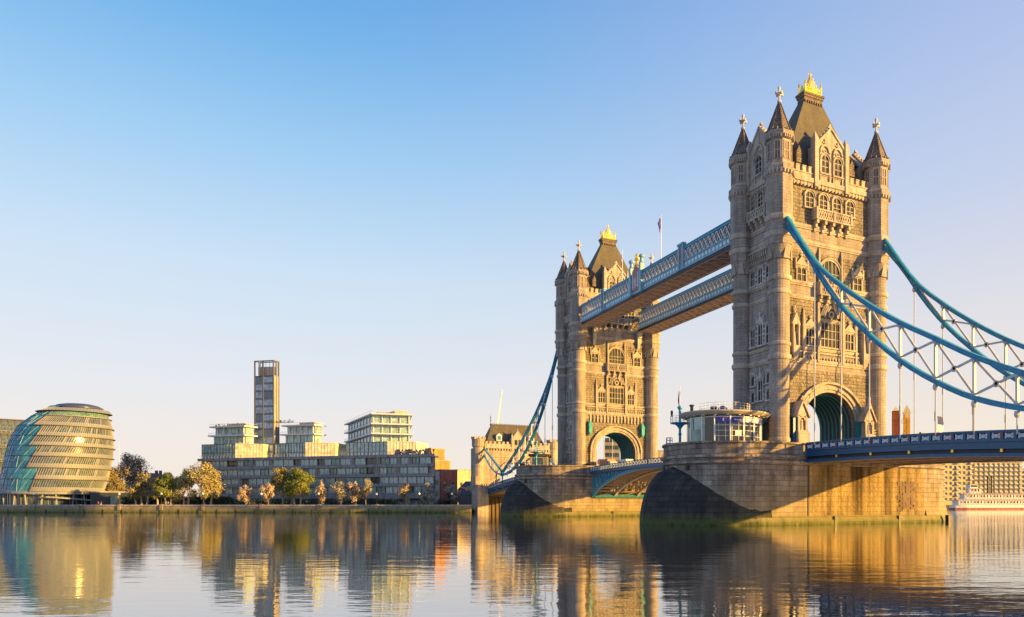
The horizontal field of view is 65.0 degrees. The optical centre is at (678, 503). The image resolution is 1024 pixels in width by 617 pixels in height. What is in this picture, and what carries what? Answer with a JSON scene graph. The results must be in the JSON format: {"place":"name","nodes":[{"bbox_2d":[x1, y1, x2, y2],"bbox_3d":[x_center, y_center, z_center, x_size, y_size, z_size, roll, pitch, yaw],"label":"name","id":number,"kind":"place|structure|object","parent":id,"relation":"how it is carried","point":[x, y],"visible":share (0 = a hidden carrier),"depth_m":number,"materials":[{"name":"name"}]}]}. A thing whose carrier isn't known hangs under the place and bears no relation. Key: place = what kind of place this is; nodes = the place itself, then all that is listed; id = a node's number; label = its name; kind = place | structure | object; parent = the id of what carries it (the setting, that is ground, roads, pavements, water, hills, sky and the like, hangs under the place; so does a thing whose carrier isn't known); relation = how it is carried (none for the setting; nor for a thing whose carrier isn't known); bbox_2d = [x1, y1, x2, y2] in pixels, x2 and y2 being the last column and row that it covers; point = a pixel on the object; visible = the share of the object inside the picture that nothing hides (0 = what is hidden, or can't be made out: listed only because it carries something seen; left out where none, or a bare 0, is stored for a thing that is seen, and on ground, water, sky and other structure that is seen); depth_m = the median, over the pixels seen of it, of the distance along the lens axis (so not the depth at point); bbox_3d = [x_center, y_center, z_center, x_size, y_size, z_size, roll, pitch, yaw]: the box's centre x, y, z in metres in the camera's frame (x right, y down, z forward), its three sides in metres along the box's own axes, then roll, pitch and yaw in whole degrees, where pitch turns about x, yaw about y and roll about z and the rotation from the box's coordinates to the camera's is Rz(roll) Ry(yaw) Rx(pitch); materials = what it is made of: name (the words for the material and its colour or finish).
{"place":"outdoors","nodes":[
{"label":"outdoors","id":0,"kind":"place"},
{"bbox_2d":[0,509,1023,616],"bbox_3d":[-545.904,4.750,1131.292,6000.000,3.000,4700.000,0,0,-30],"label":"river water","id":1,"kind":"structure","parent":0,"point":[965,563],"depth_m":39.92,"materials":[{"name":"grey liquid"}]},
{"bbox_2d":[489,494,503,512],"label":"timber staging","id":2,"kind":"object","parent":1,"relation":"in","point":[496,495],"visible":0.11,"depth_m":268.39,"materials":[{"name":"brown wood"}]},
{"bbox_2d":[467,416,557,512],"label":"abutment tower","id":3,"kind":"structure","parent":1,"relation":"in","point":[499,443],"depth_m":269.76,"materials":[{"name":"stone"}]},
{"bbox_2d":[948,476,1023,509],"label":"paddle steamer","id":4,"kind":"object","parent":1,"relation":"on","point":[973,497],"visible":1,"depth_m":401.62,"materials":[{"name":"white metal"}]},
{"bbox_2d":[0,0,1023,496],"label":"sky","id":5,"kind":"structure","parent":0,"point":[381,202],"materials":[{"name":"blue"}]},
{"bbox_2d":[500,465,652,516],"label":"bridge pier","id":6,"kind":"structure","parent":0,"point":[548,491],"depth_m":186.82,"materials":[{"name":"stone"}]},
{"bbox_2d":[488,477,515,494],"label":"suspended deck","id":7,"kind":"structure","parent":6,"relation":"attached to","point":[500,487],"depth_m":253.43,"materials":[{"name":"metal"}]},
{"bbox_2d":[530,441,542,464],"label":"signal mast","id":8,"kind":"object","parent":6,"relation":"on","point":[536,452],"visible":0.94,"depth_m":189.99,"materials":[{"name":"teal metal"}]},
{"bbox_2d":[528,454,550,464],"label":"control cabin","id":9,"kind":"object","parent":6,"relation":"on","point":[544,459],"visible":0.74,"depth_m":190.90,"materials":[{"name":"stone"}]},
{"bbox_2d":[554,225,660,465],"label":"bridge tower","id":10,"kind":"structure","parent":6,"relation":"on","point":[607,376],"depth_m":199.00,"materials":[{"name":"stone"}]},
{"bbox_2d":[484,350,557,486],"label":"suspension chain","id":11,"kind":"object","parent":10,"relation":"hanging from","point":[537,416],"visible":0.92,"depth_m":226.08,"materials":[{"name":"teal paint"}]},
{"bbox_2d":[590,345,599,363],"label":"window","id":12,"kind":"structure","parent":10,"relation":"in","point":[594,353],"depth_m":195.51,"materials":[{"name":"beige glass"}]},
{"bbox_2d":[597,384,605,403],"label":"window","id":13,"kind":"structure","parent":10,"relation":"in","point":[601,392],"depth_m":196.32,"materials":[{"name":"beige glass"}]},
{"bbox_2d":[608,386,624,404],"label":"window","id":14,"kind":"structure","parent":10,"relation":"in","point":[615,393],"depth_m":198.44,"materials":[{"name":"beige glass"}]},
{"bbox_2d":[609,346,624,364],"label":"window","id":15,"kind":"structure","parent":10,"relation":"in","point":[616,354],"depth_m":198.54,"materials":[{"name":"beige glass"}]},
{"bbox_2d":[627,386,635,405],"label":"window","id":16,"kind":"structure","parent":10,"relation":"in","point":[630,393],"depth_m":200.51,"materials":[{"name":"beige glass"}]},
{"bbox_2d":[632,349,641,367],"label":"window","id":17,"kind":"structure","parent":10,"relation":"in","point":[636,357],"depth_m":201.32,"materials":[{"name":"beige glass"}]},
{"bbox_2d":[589,459,661,497],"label":"bascule leaf","id":18,"kind":"object","parent":6,"relation":"on","point":[635,472],"visible":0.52,"depth_m":182.90,"materials":[{"name":"metal"}]},
{"bbox_2d":[599,459,617,467],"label":"box lorry","id":19,"kind":"object","parent":18,"relation":"on","point":[605,461],"visible":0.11,"depth_m":191.03,"materials":[{"name":"paint"}]},
{"bbox_2d":[639,440,950,525],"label":"bridge pier","id":20,"kind":"structure","parent":0,"point":[730,483],"depth_m":115.72,"materials":[{"name":"stone"}]},
{"bbox_2d":[647,457,662,468],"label":"bascule leaf","id":21,"kind":"object","parent":20,"relation":"on","point":[654,463],"visible":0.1,"depth_m":159.79,"materials":[{"name":"metal"}]},
{"bbox_2d":[670,406,687,441],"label":"signal mast","id":22,"kind":"object","parent":20,"relation":"on","point":[679,424],"visible":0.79,"depth_m":121.16,"materials":[{"name":"blue metal"}]},
{"bbox_2d":[678,402,769,441],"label":"round pavilion","id":23,"kind":"structure","parent":20,"relation":"on","point":[712,423],"depth_m":116.34,"materials":[{"name":"white glass"}]},
{"bbox_2d":[691,429,699,440],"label":"door","id":24,"kind":"structure","parent":23,"relation":"in","point":[695,434],"depth_m":117.80,"materials":[{"name":"blue glass"}]},
{"bbox_2d":[728,72,890,442],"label":"bridge tower","id":25,"kind":"structure","parent":20,"relation":"on","point":[816,182],"depth_m":127.26,"materials":[{"name":"stone"}]},
{"bbox_2d":[580,219,729,326],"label":"level walkway","id":26,"kind":"structure","parent":25,"relation":"attached to","point":[692,261],"depth_m":157.67,"materials":[{"name":"blue paint"}]},
{"bbox_2d":[638,269,732,333],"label":"level walkway","id":27,"kind":"structure","parent":25,"relation":"attached to","point":[705,297],"depth_m":179.13,"materials":[{"name":"blue paint"}]},
{"bbox_2d":[748,268,756,288],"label":"window","id":28,"kind":"structure","parent":25,"relation":"in","point":[752,282],"depth_m":128.19,"materials":[{"name":"glass"}]},
{"bbox_2d":[748,326,756,349],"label":"window","id":29,"kind":"structure","parent":25,"relation":"in","point":[752,338],"depth_m":128.19,"materials":[{"name":"stone"}]},
{"bbox_2d":[749,193,756,211],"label":"window","id":30,"kind":"structure","parent":25,"relation":"in","point":[753,200],"depth_m":128.12,"materials":[{"name":"beige glass"}]},
{"bbox_2d":[749,372,756,387],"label":"window","id":31,"kind":"structure","parent":25,"relation":"in","point":[753,384],"depth_m":128.22,"materials":[{"name":"stone"}]},
{"bbox_2d":[749,389,756,404],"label":"window","id":32,"kind":"structure","parent":25,"relation":"in","point":[753,397],"depth_m":128.22,"materials":[{"name":"stone"}]},
{"bbox_2d":[753,153,763,177],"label":"window","id":33,"kind":"structure","parent":25,"relation":"in","point":[758,158],"depth_m":126.26,"materials":[{"name":"beige glass"}]},
{"bbox_2d":[756,189,764,207],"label":"window","id":34,"kind":"structure","parent":25,"relation":"in","point":[760,195],"depth_m":126.32,"materials":[{"name":"beige glass"}]},
{"bbox_2d":[756,264,764,285],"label":"window","id":35,"kind":"structure","parent":25,"relation":"in","point":[760,269],"depth_m":126.32,"materials":[{"name":"glass"}]},
{"bbox_2d":[756,312,764,347],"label":"window","id":36,"kind":"structure","parent":25,"relation":"in","point":[760,321],"depth_m":126.32,"materials":[{"name":"glass"}]},
{"bbox_2d":[756,367,764,402],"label":"window","id":37,"kind":"structure","parent":25,"relation":"in","point":[760,378],"depth_m":126.29,"materials":[{"name":"stone"}]},
{"bbox_2d":[764,263,768,282],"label":"window","id":38,"kind":"structure","parent":25,"relation":"in","point":[766,271],"depth_m":124.94,"materials":[{"name":"glass"}]},
{"bbox_2d":[764,321,768,344],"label":"window","id":39,"kind":"structure","parent":25,"relation":"in","point":[766,333],"depth_m":124.82,"materials":[{"name":"glass"}]},
{"bbox_2d":[794,253,808,282],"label":"window","id":40,"kind":"structure","parent":25,"relation":"in","point":[801,267],"depth_m":123.91,"materials":[{"name":"beige glass"}]},
{"bbox_2d":[803,189,815,209],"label":"window","id":41,"kind":"structure","parent":25,"relation":"in","point":[809,195],"depth_m":124.76,"materials":[{"name":"beige glass"}]},
{"bbox_2d":[805,315,817,347],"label":"window","id":42,"kind":"structure","parent":25,"relation":"in","point":[809,325],"depth_m":124.79,"materials":[{"name":"beige glass"}]},
{"bbox_2d":[817,192,829,212],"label":"window","id":43,"kind":"structure","parent":25,"relation":"in","point":[823,199],"depth_m":126.21,"materials":[{"name":"beige glass"}]},
{"bbox_2d":[819,153,830,175],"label":"window","id":44,"kind":"structure","parent":25,"relation":"in","point":[825,158],"depth_m":125.95,"materials":[{"name":"beige glass"}]},
{"bbox_2d":[820,319,840,350],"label":"window","id":45,"kind":"structure","parent":25,"relation":"in","point":[830,330],"depth_m":127.00,"materials":[{"name":"beige glass"}]},
{"bbox_2d":[821,258,840,284],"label":"window","id":46,"kind":"structure","parent":25,"relation":"in","point":[830,264],"depth_m":127.13,"materials":[{"name":"beige glass"}]},
{"bbox_2d":[831,196,842,214],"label":"window","id":47,"kind":"structure","parent":25,"relation":"in","point":[836,202],"depth_m":127.56,"materials":[{"name":"beige glass"}]},
{"bbox_2d":[832,156,843,179],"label":"window","id":48,"kind":"structure","parent":25,"relation":"in","point":[837,161],"depth_m":127.25,"materials":[{"name":"beige glass"}]},
{"bbox_2d":[844,199,855,219],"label":"window","id":49,"kind":"structure","parent":25,"relation":"in","point":[850,206],"depth_m":129.00,"materials":[{"name":"beige glass"}]},
{"bbox_2d":[845,321,855,351],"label":"window","id":50,"kind":"structure","parent":25,"relation":"in","point":[850,333],"depth_m":128.97,"materials":[{"name":"beige glass"}]},
{"bbox_2d":[851,264,863,292],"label":"window","id":51,"kind":"structure","parent":25,"relation":"in","point":[857,277],"depth_m":129.76,"materials":[{"name":"beige glass"}]},
{"bbox_2d":[785,216,1023,444],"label":"suspension chain","id":52,"kind":"object","parent":25,"relation":"hanging from","point":[820,271],"visible":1,"depth_m":98.79,"materials":[{"name":"teal paint"}]},
{"bbox_2d":[883,238,1023,433],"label":"suspension chain","id":53,"kind":"object","parent":25,"relation":"hanging from","point":[920,289],"visible":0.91,"depth_m":117.79,"materials":[{"name":"teal paint"}]},
{"bbox_2d":[805,429,1023,465],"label":"suspended deck","id":54,"kind":"structure","parent":20,"relation":"attached to","point":[963,447],"depth_m":99.59,"materials":[{"name":"metal"}]},
{"bbox_2d":[937,416,943,431],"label":"feather flag","id":55,"kind":"object","parent":54,"relation":"on","point":[940,428],"visible":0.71,"depth_m":118.84,"materials":[{"name":"fabric"}]},
{"bbox_3d":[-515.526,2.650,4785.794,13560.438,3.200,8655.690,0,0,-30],"label":"ground","id":56,"kind":"structure","parent":0,"visible":0},
{"bbox_2d":[0,418,23,504],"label":"flat office block","id":57,"kind":"structure","parent":56,"relation":"on","point":[8,427],"depth_m":346.94,"materials":[{"name":"metal"}]},
{"bbox_2d":[1,434,7,446],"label":"window","id":58,"kind":"structure","parent":57,"relation":"in","point":[4,437],"depth_m":346.92,"materials":[{"name":"glass"}]},
{"bbox_2d":[1,419,7,432],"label":"window","id":59,"kind":"structure","parent":57,"relation":"in","point":[4,423],"depth_m":346.92,"materials":[{"name":"glass"}]},
{"bbox_2d":[8,420,14,432],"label":"window","id":60,"kind":"structure","parent":57,"relation":"in","point":[11,423],"depth_m":348.53,"materials":[{"name":"glass"}]},
{"bbox_2d":[0,403,115,504],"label":"round office block","id":61,"kind":"structure","parent":56,"relation":"on","point":[59,454],"depth_m":280.06,"materials":[{"name":"green glass"}]},
{"bbox_2d":[90,491,129,504],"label":"pavilion","id":62,"kind":"structure","parent":56,"relation":"on","point":[103,497],"depth_m":289.73,"materials":[{"name":"grey glass"}]},
{"bbox_2d":[110,496,118,504],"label":"glass kiosk","id":63,"kind":"object","parent":56,"relation":"on","point":[114,500],"visible":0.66,"depth_m":289.00,"materials":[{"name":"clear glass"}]},
{"bbox_2d":[104,469,126,490],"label":"broadleaf tree","id":64,"kind":"object","parent":56,"relation":"on","point":[115,482],"visible":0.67,"depth_m":305.82,"materials":[{"name":"yellow plant"}]},
{"bbox_2d":[111,452,153,491],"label":"broadleaf tree","id":65,"kind":"object","parent":56,"relation":"on","point":[127,471],"visible":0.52,"depth_m":328.80,"materials":[{"name":"brown plant"}]},
{"bbox_2d":[124,472,155,504],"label":"broadleaf tree","id":66,"kind":"object","parent":56,"relation":"on","point":[140,489],"visible":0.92,"depth_m":275.06,"materials":[{"name":"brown plant"}]},
{"bbox_2d":[133,470,161,496],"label":"chimney house","id":67,"kind":"structure","parent":56,"relation":"on","point":[156,474],"depth_m":347.98,"materials":[{"name":"grey brick"}]},
{"bbox_2d":[151,478,163,504],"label":"broadleaf tree","id":68,"kind":"object","parent":56,"relation":"on","point":[155,484],"visible":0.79,"depth_m":272.38,"materials":[{"name":"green plant"}]},
{"bbox_2d":[155,472,182,504],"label":"broadleaf tree","id":69,"kind":"object","parent":56,"relation":"on","point":[166,479],"visible":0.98,"depth_m":273.37,"materials":[{"name":"green plant"}]},
{"bbox_2d":[172,469,197,504],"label":"broadleaf tree","id":70,"kind":"object","parent":56,"relation":"on","point":[185,484],"visible":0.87,"depth_m":275.19,"materials":[{"name":"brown plant"}]},
{"bbox_2d":[183,461,225,504],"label":"broadleaf tree","id":71,"kind":"object","parent":56,"relation":"on","point":[211,488],"visible":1,"depth_m":273.76,"materials":[{"name":"yellow plant"}]},
{"bbox_2d":[0,504,471,512],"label":"quay wall","id":72,"kind":"structure","parent":56,"relation":"on","point":[205,508],"depth_m":261.50,"materials":[{"name":"stone"}]},
{"bbox_2d":[237,484,253,504],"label":"blossom tree","id":73,"kind":"object","parent":56,"relation":"on","point":[245,496],"visible":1,"depth_m":269.71,"materials":[{"name":"beige plant"}]},
{"bbox_2d":[254,360,279,456],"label":"slim tower","id":74,"kind":"structure","parent":56,"relation":"on","point":[266,395],"depth_m":317.94,"materials":[{"name":"grey metal"}]},
{"bbox_2d":[259,482,274,504],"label":"blossom tree","id":75,"kind":"object","parent":56,"relation":"on","point":[266,493],"visible":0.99,"depth_m":269.62,"materials":[{"name":"beige plant"}]},
{"bbox_2d":[269,467,290,504],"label":"broadleaf tree","id":76,"kind":"object","parent":56,"relation":"on","point":[279,479],"visible":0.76,"depth_m":277.86,"materials":[{"name":"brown plant"}]},
{"bbox_2d":[120,496,457,504],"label":"hedge","id":77,"kind":"object","parent":56,"relation":"on","point":[224,500],"visible":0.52,"depth_m":287.12,"materials":[{"name":"green plant"}]},
{"bbox_2d":[283,467,316,504],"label":"broadleaf tree","id":78,"kind":"object","parent":56,"relation":"on","point":[300,480],"visible":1,"depth_m":275.94,"materials":[{"name":"green plant"}]},
{"bbox_2d":[198,410,434,504],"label":"riverside apartments","id":79,"kind":"structure","parent":56,"relation":"on","point":[383,454],"depth_m":308.86,"materials":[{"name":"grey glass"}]},
{"bbox_2d":[244,469,253,475],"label":"window","id":80,"kind":"structure","parent":79,"relation":"in","point":[247,472],"depth_m":307.42,"materials":[{"name":"grey glass"}]},
{"bbox_2d":[283,459,293,465],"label":"window","id":81,"kind":"structure","parent":79,"relation":"in","point":[285,462],"depth_m":301.77,"materials":[{"name":"grey glass"}]},
{"bbox_2d":[319,468,329,474],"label":"window","id":82,"kind":"structure","parent":79,"relation":"in","point":[322,471],"depth_m":296.88,"materials":[{"name":"grey glass"}]},
{"bbox_2d":[340,458,349,464],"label":"window","id":83,"kind":"structure","parent":79,"relation":"in","point":[345,461],"depth_m":294.06,"materials":[{"name":"grey glass"}]},
{"bbox_2d":[355,458,365,464],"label":"window","id":84,"kind":"structure","parent":79,"relation":"in","point":[358,461],"depth_m":292.20,"materials":[{"name":"grey glass"}]},
{"bbox_2d":[407,467,418,473],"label":"window","id":85,"kind":"structure","parent":79,"relation":"in","point":[410,470],"depth_m":285.57,"materials":[{"name":"grey glass"}]},
{"bbox_2d":[420,457,430,463],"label":"window","id":86,"kind":"structure","parent":79,"relation":"in","point":[423,460],"depth_m":283.91,"materials":[{"name":"grey glass"}]},
{"bbox_2d":[424,476,433,482],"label":"window","id":87,"kind":"structure","parent":79,"relation":"in","point":[430,479],"depth_m":283.49,"materials":[{"name":"grey glass"}]},
{"bbox_2d":[314,480,326,504],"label":"blossom tree","id":88,"kind":"object","parent":56,"relation":"on","point":[321,489],"visible":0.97,"depth_m":269.65,"materials":[{"name":"beige plant"}]},
{"bbox_2d":[330,481,347,504],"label":"blossom tree","id":89,"kind":"object","parent":56,"relation":"on","point":[341,489],"visible":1,"depth_m":269.59,"materials":[{"name":"beige plant"}]},
{"bbox_2d":[347,481,361,504],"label":"blossom tree","id":90,"kind":"object","parent":56,"relation":"on","point":[356,494],"visible":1,"depth_m":269.71,"materials":[{"name":"beige plant"}]},
{"bbox_2d":[359,478,373,504],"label":"blossom tree","id":91,"kind":"object","parent":56,"relation":"on","point":[365,488],"visible":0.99,"depth_m":269.75,"materials":[{"name":"beige plant"}]},
{"bbox_2d":[397,482,409,504],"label":"blossom tree","id":92,"kind":"object","parent":56,"relation":"on","point":[403,488],"visible":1,"depth_m":269.67,"materials":[{"name":"beige plant"}]},
{"bbox_2d":[417,482,434,504],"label":"blossom tree","id":93,"kind":"object","parent":56,"relation":"on","point":[427,492],"visible":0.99,"depth_m":269.51,"materials":[{"name":"beige plant"}]},
{"bbox_2d":[425,448,444,459],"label":"orange brick attic","id":94,"kind":"object","parent":56,"relation":"on","point":[439,453],"visible":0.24,"depth_m":303.37,"materials":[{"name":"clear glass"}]},
{"bbox_2d":[435,470,439,504],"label":"building","id":95,"kind":"structure","parent":56,"relation":"on","point":[437,484],"depth_m":288.05,"materials":[{"name":"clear glass"}]},
{"bbox_2d":[435,460,450,469],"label":"orange brick building","id":96,"kind":"structure","parent":56,"relation":"on","point":[442,464],"depth_m":300.44,"materials":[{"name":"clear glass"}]},
{"bbox_2d":[436,469,457,504],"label":"red gabled building","id":97,"kind":"structure","parent":56,"relation":"on","point":[448,477],"depth_m":289.35,"materials":[{"name":"brick"}]},
{"bbox_2d":[444,484,460,504],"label":"blossom tree","id":98,"kind":"object","parent":56,"relation":"on","point":[454,490],"visible":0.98,"depth_m":269.50,"materials":[{"name":"beige plant"}]},
{"bbox_2d":[454,469,470,488],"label":"beige block","id":99,"kind":"structure","parent":56,"relation":"on","point":[463,475],"depth_m":309.22,"materials":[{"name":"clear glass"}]},
{"bbox_2d":[458,481,470,504],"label":"warehouse","id":100,"kind":"structure","parent":56,"relation":"on","point":[464,485],"depth_m":283.35,"materials":[{"name":"brick"}]},
{"bbox_2d":[459,490,471,506],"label":"quay shed","id":101,"kind":"structure","parent":56,"relation":"on","point":[465,497],"depth_m":267.96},
{"bbox_2d":[605,438,619,460],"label":"grey glass block","id":102,"kind":"structure","parent":56,"relation":"on","point":[608,450],"depth_m":419.93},
{"bbox_2d":[892,406,906,434],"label":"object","id":103,"kind":"structure","parent":56,"relation":"on","point":[895,421],"depth_m":136.51,"materials":[{"name":"red brick"}]},
{"bbox_2d":[902,405,910,433],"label":"tower","id":104,"kind":"structure","parent":56,"relation":"on","point":[908,413],"depth_m":137.82,"materials":[{"name":"stone"}]},
{"bbox_2d":[943,463,972,504],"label":"waterside apartments","id":105,"kind":"structure","parent":56,"relation":"on","point":[957,477],"depth_m":469.94,"materials":[{"name":"beige concrete"}]},
{"bbox_2d":[972,462,1022,493],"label":"waterside apartments","id":106,"kind":"structure","parent":56,"relation":"on","point":[1007,478],"depth_m":480.00,"materials":[{"name":"yellow brick"}]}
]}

